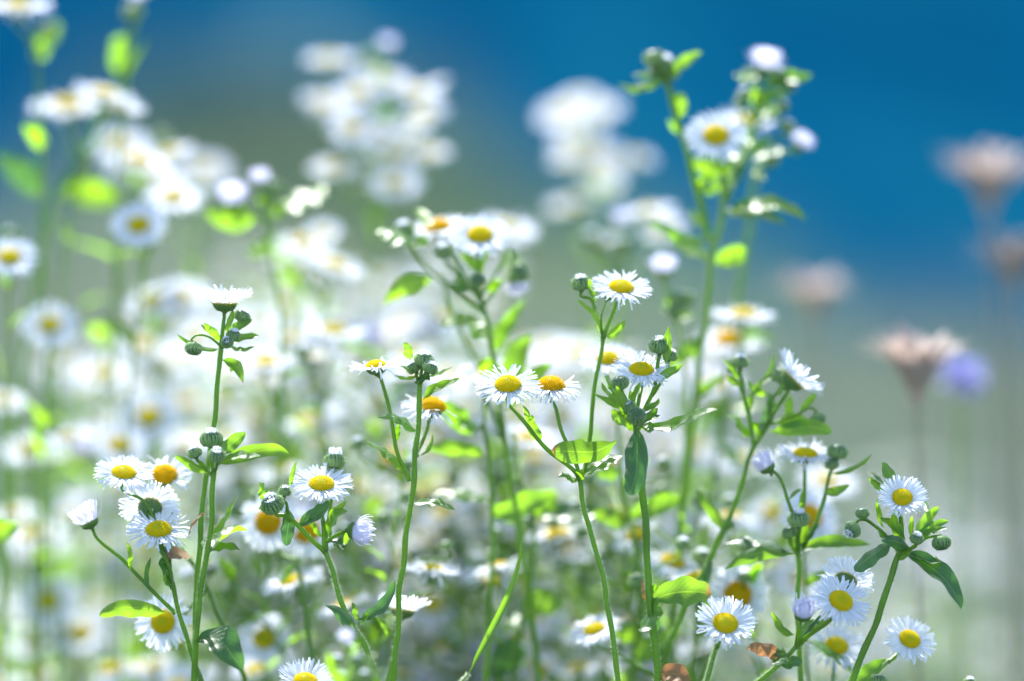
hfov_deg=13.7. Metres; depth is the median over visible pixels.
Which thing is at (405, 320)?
daisy plant
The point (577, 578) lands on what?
daisy plant
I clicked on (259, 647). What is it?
daisy plant
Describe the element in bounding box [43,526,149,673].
daisy plant
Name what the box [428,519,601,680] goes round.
daisy plant
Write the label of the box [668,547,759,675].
daisy plant
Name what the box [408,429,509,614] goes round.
daisy plant
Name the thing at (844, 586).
daisy plant
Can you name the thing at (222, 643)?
daisy plant
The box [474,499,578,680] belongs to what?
daisy plant
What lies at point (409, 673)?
daisy plant
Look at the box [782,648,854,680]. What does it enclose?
daisy plant
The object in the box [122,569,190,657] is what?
daisy plant
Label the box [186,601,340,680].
daisy plant
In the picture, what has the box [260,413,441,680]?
daisy plant
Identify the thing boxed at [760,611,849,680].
daisy plant
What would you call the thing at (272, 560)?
daisy plant
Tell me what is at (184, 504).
daisy plant
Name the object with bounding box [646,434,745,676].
daisy plant
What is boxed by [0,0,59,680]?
daisy plant
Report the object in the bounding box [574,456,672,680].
daisy plant
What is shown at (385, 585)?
daisy plant
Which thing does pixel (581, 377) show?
daisy plant
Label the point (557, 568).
daisy plant
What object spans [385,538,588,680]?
daisy plant
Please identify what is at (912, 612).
daisy plant
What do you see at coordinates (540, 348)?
daisy plant
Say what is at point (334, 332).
daisy plant
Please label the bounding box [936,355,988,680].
lavender flower
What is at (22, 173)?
daisy plant
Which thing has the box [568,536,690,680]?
daisy plant
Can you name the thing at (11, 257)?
daisy plant
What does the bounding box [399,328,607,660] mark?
daisy plant
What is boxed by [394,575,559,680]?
daisy plant
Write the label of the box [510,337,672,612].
daisy plant
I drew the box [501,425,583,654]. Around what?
daisy plant
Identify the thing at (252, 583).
daisy plant
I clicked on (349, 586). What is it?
daisy plant
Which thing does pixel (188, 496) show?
daisy plant
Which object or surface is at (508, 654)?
daisy plant
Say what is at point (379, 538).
daisy plant
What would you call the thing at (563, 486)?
daisy plant
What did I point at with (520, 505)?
daisy plant
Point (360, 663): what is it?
daisy plant
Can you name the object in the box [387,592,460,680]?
daisy plant
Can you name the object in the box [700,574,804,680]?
daisy plant
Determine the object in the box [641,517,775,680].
daisy plant
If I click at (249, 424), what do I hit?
daisy plant
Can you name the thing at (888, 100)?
lake
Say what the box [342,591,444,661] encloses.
daisy plant
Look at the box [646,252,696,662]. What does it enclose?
daisy plant
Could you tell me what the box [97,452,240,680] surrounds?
daisy plant
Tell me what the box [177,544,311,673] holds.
daisy plant
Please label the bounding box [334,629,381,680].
daisy plant
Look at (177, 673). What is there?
daisy plant
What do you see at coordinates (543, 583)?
daisy plant
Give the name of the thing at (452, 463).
daisy plant
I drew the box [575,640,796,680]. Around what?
daisy plant
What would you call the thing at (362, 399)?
daisy plant
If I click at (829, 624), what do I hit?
daisy plant
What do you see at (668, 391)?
daisy plant
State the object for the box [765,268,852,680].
dry flower
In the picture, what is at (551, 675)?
daisy plant
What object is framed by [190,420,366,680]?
daisy plant
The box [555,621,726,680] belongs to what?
daisy plant
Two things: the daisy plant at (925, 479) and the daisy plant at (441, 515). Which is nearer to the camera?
the daisy plant at (441, 515)
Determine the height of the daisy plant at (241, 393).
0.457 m
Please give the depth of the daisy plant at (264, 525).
1.25 m
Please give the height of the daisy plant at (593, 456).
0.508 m
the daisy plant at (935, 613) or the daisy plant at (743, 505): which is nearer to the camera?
the daisy plant at (743, 505)
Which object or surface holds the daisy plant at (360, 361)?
on the ground at (754, 360)
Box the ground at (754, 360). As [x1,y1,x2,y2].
[0,48,1023,680]
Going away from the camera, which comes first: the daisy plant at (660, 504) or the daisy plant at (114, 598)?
the daisy plant at (660, 504)
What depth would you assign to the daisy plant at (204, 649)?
1.51 m
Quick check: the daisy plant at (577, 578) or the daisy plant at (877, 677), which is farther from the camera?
the daisy plant at (577, 578)
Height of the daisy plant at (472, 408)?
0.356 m
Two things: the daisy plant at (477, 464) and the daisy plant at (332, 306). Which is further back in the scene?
the daisy plant at (332, 306)
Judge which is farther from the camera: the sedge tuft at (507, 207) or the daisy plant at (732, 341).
the sedge tuft at (507, 207)
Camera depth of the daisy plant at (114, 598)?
1.46 m
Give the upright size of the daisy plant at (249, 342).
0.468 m
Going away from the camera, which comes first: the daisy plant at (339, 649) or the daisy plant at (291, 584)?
the daisy plant at (291, 584)
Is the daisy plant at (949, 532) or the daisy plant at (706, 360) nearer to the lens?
the daisy plant at (706, 360)
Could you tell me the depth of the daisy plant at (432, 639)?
1.36 m
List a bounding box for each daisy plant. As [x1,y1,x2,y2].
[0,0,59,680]
[0,19,136,605]
[0,227,39,680]
[0,388,91,680]
[0,417,196,677]
[0,500,80,680]
[0,520,18,543]
[0,534,116,675]
[0,584,19,668]
[0,612,97,680]
[0,668,62,680]
[8,573,127,680]
[10,446,145,673]
[14,361,137,668]
[18,336,151,664]
[19,648,62,680]
[20,300,78,680]
[28,80,145,680]
[36,590,137,679]
[38,602,155,680]
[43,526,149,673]
[67,454,203,680]
[70,276,220,660]
[74,124,194,680]
[85,659,113,680]
[88,389,207,680]
[90,652,188,680]
[91,474,161,680]
[97,183,203,680]
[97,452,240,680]
[98,531,202,680]
[99,501,214,661]
[102,500,216,666]
[106,0,146,664]
[114,543,212,668]
[122,258,376,643]
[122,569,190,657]
[123,308,292,664]
[134,541,247,680]
[139,377,235,678]
[150,417,264,657]
[151,341,307,660]
[155,660,219,680]
[158,552,302,680]
[164,253,332,658]
[165,626,288,680]
[166,152,231,660]
[169,295,357,637]
[171,398,251,668]
[172,359,388,654]
[175,427,288,680]
[175,489,324,676]
[177,284,258,669]
[177,501,244,669]
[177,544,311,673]
[183,478,387,666]
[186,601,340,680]
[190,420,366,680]
[198,403,356,680]
[198,469,343,660]
[199,245,369,665]
[200,350,292,612]
[204,512,374,678]
[205,237,363,648]
[206,167,325,679]
[207,326,397,679]
[207,488,333,680]
[217,658,230,680]
[225,343,311,680]
[229,390,350,622]
[230,644,331,680]
[233,297,407,639]
[238,612,292,680]
[240,389,396,679]
[241,491,334,670]
[247,646,326,680]
[253,309,484,622]
[257,447,395,680]
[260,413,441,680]
[260,439,473,672]
[266,316,374,651]
[267,306,487,626]
[272,384,392,623]
[273,218,366,664]
[274,556,449,656]
[278,331,388,680]
[278,657,332,680]
[283,577,405,680]
[294,316,367,671]
[296,526,482,674]
[299,36,451,650]
[312,575,423,655]
[314,292,434,429]
[326,641,383,680]
[330,353,482,597]
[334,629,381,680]
[337,503,559,678]
[340,435,460,680]
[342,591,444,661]
[349,342,459,680]
[349,416,508,656]
[354,244,513,585]
[359,504,483,677]
[370,544,503,633]
[374,609,507,680]
[375,409,580,680]
[376,209,551,680]
[377,592,431,680]
[378,579,567,680]
[381,542,482,631]
[384,563,452,665]
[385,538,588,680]
[385,539,500,680]
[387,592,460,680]
[392,438,506,678]
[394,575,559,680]
[397,330,583,669]
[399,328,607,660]
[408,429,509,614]
[414,449,542,679]
[423,553,531,680]
[424,358,551,680]
[426,437,578,654]
[427,336,600,575]
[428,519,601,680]
[435,656,507,680]
[450,486,651,680]
[456,460,604,680]
[461,388,556,662]
[461,395,603,620]
[468,404,558,635]
[471,213,538,678]
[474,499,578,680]
[475,269,652,680]
[489,422,599,680]
[499,473,687,666]
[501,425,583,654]
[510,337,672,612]
[516,588,636,680]
[523,370,626,653]
[529,474,692,652]
[529,537,663,680]
[534,87,654,606]
[534,404,660,612]
[534,571,654,680]
[536,387,712,663]
[543,550,659,678]
[548,481,599,613]
[549,453,711,670]
[550,378,708,664]
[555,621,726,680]
[557,485,576,528]
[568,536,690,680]
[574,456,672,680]
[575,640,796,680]
[578,326,716,680]
[578,520,715,670]
[579,201,687,679]
[580,479,708,679]
[585,490,714,680]
[592,408,679,680]
[599,561,679,680]
[603,474,762,680]
[614,351,756,679]
[620,46,815,663]
[626,346,732,676]
[635,370,795,680]
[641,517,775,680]
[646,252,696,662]
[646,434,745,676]
[660,347,831,670]
[660,554,743,680]
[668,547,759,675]
[680,472,778,649]
[683,152,776,680]
[690,564,770,680]
[695,596,757,680]
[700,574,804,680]
[719,446,858,680]
[725,437,871,680]
[747,555,874,680]
[748,558,824,680]
[758,586,823,679]
[760,570,878,680]
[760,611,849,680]
[778,487,839,680]
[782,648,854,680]
[794,470,944,663]
[806,564,847,680]
[806,623,863,680]
[835,510,931,680]
[844,462,962,680]
[855,569,961,680]
[856,619,940,675]
[857,615,936,680]
[865,626,943,680]
[871,674,887,680]
[877,524,992,680]
[880,551,966,676]
[883,581,949,680]
[900,553,983,678]
[904,490,1010,622]
[913,570,1023,680]
[923,533,965,680]
[929,548,1010,680]
[945,541,1011,679]
[955,637,1023,680]
[963,676,975,680]
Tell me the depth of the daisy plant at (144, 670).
1.33 m
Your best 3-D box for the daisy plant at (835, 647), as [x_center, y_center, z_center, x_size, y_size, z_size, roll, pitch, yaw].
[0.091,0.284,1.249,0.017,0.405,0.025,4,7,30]
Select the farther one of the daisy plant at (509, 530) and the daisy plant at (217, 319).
the daisy plant at (217, 319)
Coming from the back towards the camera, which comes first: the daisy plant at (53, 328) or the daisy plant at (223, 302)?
the daisy plant at (53, 328)
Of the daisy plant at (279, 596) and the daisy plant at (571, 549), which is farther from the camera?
the daisy plant at (279, 596)
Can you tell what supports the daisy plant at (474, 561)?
on the ground at (754, 360)
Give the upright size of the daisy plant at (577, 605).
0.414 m
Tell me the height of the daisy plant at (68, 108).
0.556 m
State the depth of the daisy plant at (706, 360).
1.51 m
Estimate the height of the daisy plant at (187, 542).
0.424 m
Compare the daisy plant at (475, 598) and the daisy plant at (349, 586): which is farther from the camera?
the daisy plant at (349, 586)
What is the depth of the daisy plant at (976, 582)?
2.00 m
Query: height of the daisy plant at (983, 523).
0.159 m
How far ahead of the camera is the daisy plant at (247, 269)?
1.92 m
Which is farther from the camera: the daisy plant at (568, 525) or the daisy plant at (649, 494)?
the daisy plant at (568, 525)
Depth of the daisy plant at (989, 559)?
2.02 m
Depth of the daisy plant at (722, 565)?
1.65 m
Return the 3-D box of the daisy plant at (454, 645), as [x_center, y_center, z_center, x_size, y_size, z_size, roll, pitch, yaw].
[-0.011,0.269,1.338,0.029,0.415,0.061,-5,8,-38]
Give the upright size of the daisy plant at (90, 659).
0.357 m
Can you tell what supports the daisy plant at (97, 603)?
on the ground at (754, 360)
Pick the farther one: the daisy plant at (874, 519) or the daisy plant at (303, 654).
the daisy plant at (874, 519)
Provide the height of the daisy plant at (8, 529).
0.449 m
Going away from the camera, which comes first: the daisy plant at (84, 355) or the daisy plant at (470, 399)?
the daisy plant at (84, 355)
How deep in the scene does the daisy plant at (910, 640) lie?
1.21 m
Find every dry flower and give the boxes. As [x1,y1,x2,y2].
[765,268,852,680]
[853,319,970,680]
[932,142,1023,680]
[968,226,1023,680]
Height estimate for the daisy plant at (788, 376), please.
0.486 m
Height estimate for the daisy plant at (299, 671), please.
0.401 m
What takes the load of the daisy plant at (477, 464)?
on the ground at (754, 360)
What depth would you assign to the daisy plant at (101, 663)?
1.69 m
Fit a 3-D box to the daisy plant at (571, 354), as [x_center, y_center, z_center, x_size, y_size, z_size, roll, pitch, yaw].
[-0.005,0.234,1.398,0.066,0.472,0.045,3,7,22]
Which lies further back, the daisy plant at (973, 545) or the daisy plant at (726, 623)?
the daisy plant at (973, 545)
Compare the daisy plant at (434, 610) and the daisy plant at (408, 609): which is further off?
the daisy plant at (434, 610)
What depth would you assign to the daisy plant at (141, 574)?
1.70 m
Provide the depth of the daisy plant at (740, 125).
1.27 m
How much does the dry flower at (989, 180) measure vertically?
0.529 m
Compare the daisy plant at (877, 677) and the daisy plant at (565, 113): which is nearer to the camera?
the daisy plant at (877, 677)
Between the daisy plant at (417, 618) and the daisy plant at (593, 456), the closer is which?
the daisy plant at (593, 456)
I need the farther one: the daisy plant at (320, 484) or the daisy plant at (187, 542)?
the daisy plant at (187, 542)
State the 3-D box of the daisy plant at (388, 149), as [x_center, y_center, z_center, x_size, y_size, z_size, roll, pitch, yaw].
[-0.046,0.181,1.440,0.052,0.568,0.060,0,6,0]
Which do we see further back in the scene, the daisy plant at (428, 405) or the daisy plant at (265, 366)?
the daisy plant at (265, 366)
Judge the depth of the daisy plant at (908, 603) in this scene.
2.39 m
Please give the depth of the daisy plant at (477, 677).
1.33 m
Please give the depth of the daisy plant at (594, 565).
1.29 m
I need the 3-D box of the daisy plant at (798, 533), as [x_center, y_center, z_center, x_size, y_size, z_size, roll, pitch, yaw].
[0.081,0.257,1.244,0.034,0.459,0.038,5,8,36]
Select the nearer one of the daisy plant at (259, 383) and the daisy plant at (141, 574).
the daisy plant at (259, 383)
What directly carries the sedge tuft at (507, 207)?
on the ground at (754, 360)
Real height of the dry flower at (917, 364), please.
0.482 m
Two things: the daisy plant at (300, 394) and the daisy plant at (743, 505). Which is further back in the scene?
the daisy plant at (300, 394)
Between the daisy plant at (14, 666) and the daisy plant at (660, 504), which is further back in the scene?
the daisy plant at (14, 666)
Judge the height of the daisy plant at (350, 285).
0.446 m
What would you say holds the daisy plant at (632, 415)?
on the ground at (754, 360)
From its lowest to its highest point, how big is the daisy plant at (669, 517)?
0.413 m
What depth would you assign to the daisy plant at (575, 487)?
1.66 m
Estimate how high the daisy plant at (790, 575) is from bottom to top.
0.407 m
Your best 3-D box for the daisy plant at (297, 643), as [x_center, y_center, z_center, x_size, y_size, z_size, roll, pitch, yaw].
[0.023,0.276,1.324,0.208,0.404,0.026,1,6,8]
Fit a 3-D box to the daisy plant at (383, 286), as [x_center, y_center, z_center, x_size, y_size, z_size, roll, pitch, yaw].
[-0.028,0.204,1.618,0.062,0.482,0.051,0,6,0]
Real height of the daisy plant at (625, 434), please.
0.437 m
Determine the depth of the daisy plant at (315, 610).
1.27 m
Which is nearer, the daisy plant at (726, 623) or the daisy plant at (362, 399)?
the daisy plant at (726, 623)
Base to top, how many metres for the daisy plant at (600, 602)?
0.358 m
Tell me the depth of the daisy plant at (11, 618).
1.43 m
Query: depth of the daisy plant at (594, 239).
1.37 m
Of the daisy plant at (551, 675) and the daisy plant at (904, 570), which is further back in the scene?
the daisy plant at (904, 570)
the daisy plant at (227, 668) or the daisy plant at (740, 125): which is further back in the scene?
the daisy plant at (227, 668)
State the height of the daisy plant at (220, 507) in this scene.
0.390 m
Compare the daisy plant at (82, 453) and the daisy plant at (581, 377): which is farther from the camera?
the daisy plant at (581, 377)
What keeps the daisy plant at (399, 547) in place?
on the ground at (754, 360)
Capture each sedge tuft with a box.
[22,31,508,190]
[119,147,696,278]
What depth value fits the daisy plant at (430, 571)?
1.26 m
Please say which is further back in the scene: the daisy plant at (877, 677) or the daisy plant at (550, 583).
the daisy plant at (550, 583)
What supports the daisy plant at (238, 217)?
on the ground at (754, 360)
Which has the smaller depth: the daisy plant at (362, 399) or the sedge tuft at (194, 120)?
the daisy plant at (362, 399)
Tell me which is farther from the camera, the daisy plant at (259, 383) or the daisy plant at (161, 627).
the daisy plant at (259, 383)
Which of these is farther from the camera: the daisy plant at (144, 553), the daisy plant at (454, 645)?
the daisy plant at (144, 553)
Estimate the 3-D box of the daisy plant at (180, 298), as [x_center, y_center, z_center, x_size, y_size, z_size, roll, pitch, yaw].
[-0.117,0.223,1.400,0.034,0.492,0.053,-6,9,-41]
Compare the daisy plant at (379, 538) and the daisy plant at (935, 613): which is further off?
the daisy plant at (935, 613)
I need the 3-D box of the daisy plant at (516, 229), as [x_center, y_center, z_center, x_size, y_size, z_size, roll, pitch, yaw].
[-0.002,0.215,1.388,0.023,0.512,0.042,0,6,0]
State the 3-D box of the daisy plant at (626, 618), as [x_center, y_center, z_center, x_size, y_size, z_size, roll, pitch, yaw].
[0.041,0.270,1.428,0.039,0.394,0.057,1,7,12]
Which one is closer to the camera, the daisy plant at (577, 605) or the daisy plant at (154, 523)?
the daisy plant at (154, 523)
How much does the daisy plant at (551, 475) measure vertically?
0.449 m
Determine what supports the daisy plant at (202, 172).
on the ground at (754, 360)
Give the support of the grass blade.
on the ground at (754, 360)
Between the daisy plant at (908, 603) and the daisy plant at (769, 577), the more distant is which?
the daisy plant at (908, 603)
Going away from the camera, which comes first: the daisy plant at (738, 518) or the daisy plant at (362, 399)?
the daisy plant at (738, 518)
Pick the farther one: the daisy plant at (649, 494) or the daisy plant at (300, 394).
the daisy plant at (300, 394)
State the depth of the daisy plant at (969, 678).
1.21 m
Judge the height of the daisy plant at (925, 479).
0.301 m
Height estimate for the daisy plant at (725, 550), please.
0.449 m
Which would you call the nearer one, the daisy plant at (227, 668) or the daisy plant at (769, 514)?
the daisy plant at (769, 514)
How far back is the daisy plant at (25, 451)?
1.34 m
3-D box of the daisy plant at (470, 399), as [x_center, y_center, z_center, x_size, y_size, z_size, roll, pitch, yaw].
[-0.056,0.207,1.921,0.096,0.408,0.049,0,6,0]
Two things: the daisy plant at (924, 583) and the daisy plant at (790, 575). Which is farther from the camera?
the daisy plant at (924, 583)
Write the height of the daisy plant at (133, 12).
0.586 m
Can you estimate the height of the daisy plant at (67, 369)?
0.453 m
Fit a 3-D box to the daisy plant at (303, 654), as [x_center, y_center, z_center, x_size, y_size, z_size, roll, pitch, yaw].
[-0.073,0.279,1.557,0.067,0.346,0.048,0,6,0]
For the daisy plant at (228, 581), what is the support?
on the ground at (754, 360)
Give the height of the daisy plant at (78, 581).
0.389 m
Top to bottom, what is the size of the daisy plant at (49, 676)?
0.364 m
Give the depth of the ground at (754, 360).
5.17 m
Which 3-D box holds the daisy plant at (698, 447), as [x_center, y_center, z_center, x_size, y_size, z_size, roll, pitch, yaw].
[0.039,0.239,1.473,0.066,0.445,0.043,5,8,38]
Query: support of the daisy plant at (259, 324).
on the ground at (754, 360)
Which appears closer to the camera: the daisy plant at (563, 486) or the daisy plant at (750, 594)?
the daisy plant at (750, 594)
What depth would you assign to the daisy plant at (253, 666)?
1.29 m
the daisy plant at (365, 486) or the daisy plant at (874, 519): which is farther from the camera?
the daisy plant at (874, 519)
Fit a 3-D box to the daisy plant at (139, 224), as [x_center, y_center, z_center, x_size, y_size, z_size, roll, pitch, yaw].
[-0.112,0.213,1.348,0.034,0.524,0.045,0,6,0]
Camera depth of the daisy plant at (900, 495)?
1.20 m
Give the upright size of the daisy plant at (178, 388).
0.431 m
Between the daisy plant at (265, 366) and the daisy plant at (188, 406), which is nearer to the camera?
the daisy plant at (265, 366)
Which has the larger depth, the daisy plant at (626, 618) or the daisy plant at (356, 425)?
the daisy plant at (356, 425)
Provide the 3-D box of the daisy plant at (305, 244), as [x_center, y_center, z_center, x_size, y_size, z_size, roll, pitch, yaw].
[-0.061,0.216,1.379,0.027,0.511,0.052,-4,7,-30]
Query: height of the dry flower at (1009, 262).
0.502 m
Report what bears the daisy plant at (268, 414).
on the ground at (754, 360)
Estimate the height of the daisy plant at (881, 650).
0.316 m
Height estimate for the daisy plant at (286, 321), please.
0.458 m
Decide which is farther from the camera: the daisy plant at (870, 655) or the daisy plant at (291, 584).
the daisy plant at (870, 655)
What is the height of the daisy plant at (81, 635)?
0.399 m
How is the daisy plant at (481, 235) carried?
on the ground at (754, 360)
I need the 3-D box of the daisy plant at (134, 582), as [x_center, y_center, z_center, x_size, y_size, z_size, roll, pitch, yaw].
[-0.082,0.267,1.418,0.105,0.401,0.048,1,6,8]
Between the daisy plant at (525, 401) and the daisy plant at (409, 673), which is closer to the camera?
the daisy plant at (409, 673)
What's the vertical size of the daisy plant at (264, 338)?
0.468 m
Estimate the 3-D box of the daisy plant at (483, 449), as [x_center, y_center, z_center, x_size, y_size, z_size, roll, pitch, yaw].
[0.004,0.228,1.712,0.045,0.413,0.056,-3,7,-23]
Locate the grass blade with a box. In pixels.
[457,537,521,680]
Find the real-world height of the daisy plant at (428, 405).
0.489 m
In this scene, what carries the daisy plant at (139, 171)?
on the ground at (754, 360)
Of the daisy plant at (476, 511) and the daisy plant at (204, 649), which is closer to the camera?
the daisy plant at (476, 511)
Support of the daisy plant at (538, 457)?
on the ground at (754, 360)
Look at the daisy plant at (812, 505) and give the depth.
1.26 m
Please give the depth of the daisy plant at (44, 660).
1.61 m
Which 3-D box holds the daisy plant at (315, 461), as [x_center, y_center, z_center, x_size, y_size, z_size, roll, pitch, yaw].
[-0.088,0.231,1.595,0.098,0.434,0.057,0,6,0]
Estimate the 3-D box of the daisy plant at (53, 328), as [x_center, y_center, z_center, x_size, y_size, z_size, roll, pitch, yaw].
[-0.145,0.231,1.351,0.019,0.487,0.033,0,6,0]
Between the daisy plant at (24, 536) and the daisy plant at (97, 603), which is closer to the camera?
the daisy plant at (24, 536)
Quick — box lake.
[0,0,1023,368]
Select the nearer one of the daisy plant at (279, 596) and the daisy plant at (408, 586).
the daisy plant at (408, 586)
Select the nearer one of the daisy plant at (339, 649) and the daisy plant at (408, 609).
the daisy plant at (408, 609)
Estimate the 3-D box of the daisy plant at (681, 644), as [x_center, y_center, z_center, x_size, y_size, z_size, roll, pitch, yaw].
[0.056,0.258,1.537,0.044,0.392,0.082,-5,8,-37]
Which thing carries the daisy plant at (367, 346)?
on the ground at (754, 360)
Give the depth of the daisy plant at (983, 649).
1.95 m
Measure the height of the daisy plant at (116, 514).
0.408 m
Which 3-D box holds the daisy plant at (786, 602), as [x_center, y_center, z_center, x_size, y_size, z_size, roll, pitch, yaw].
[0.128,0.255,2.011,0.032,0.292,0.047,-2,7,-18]

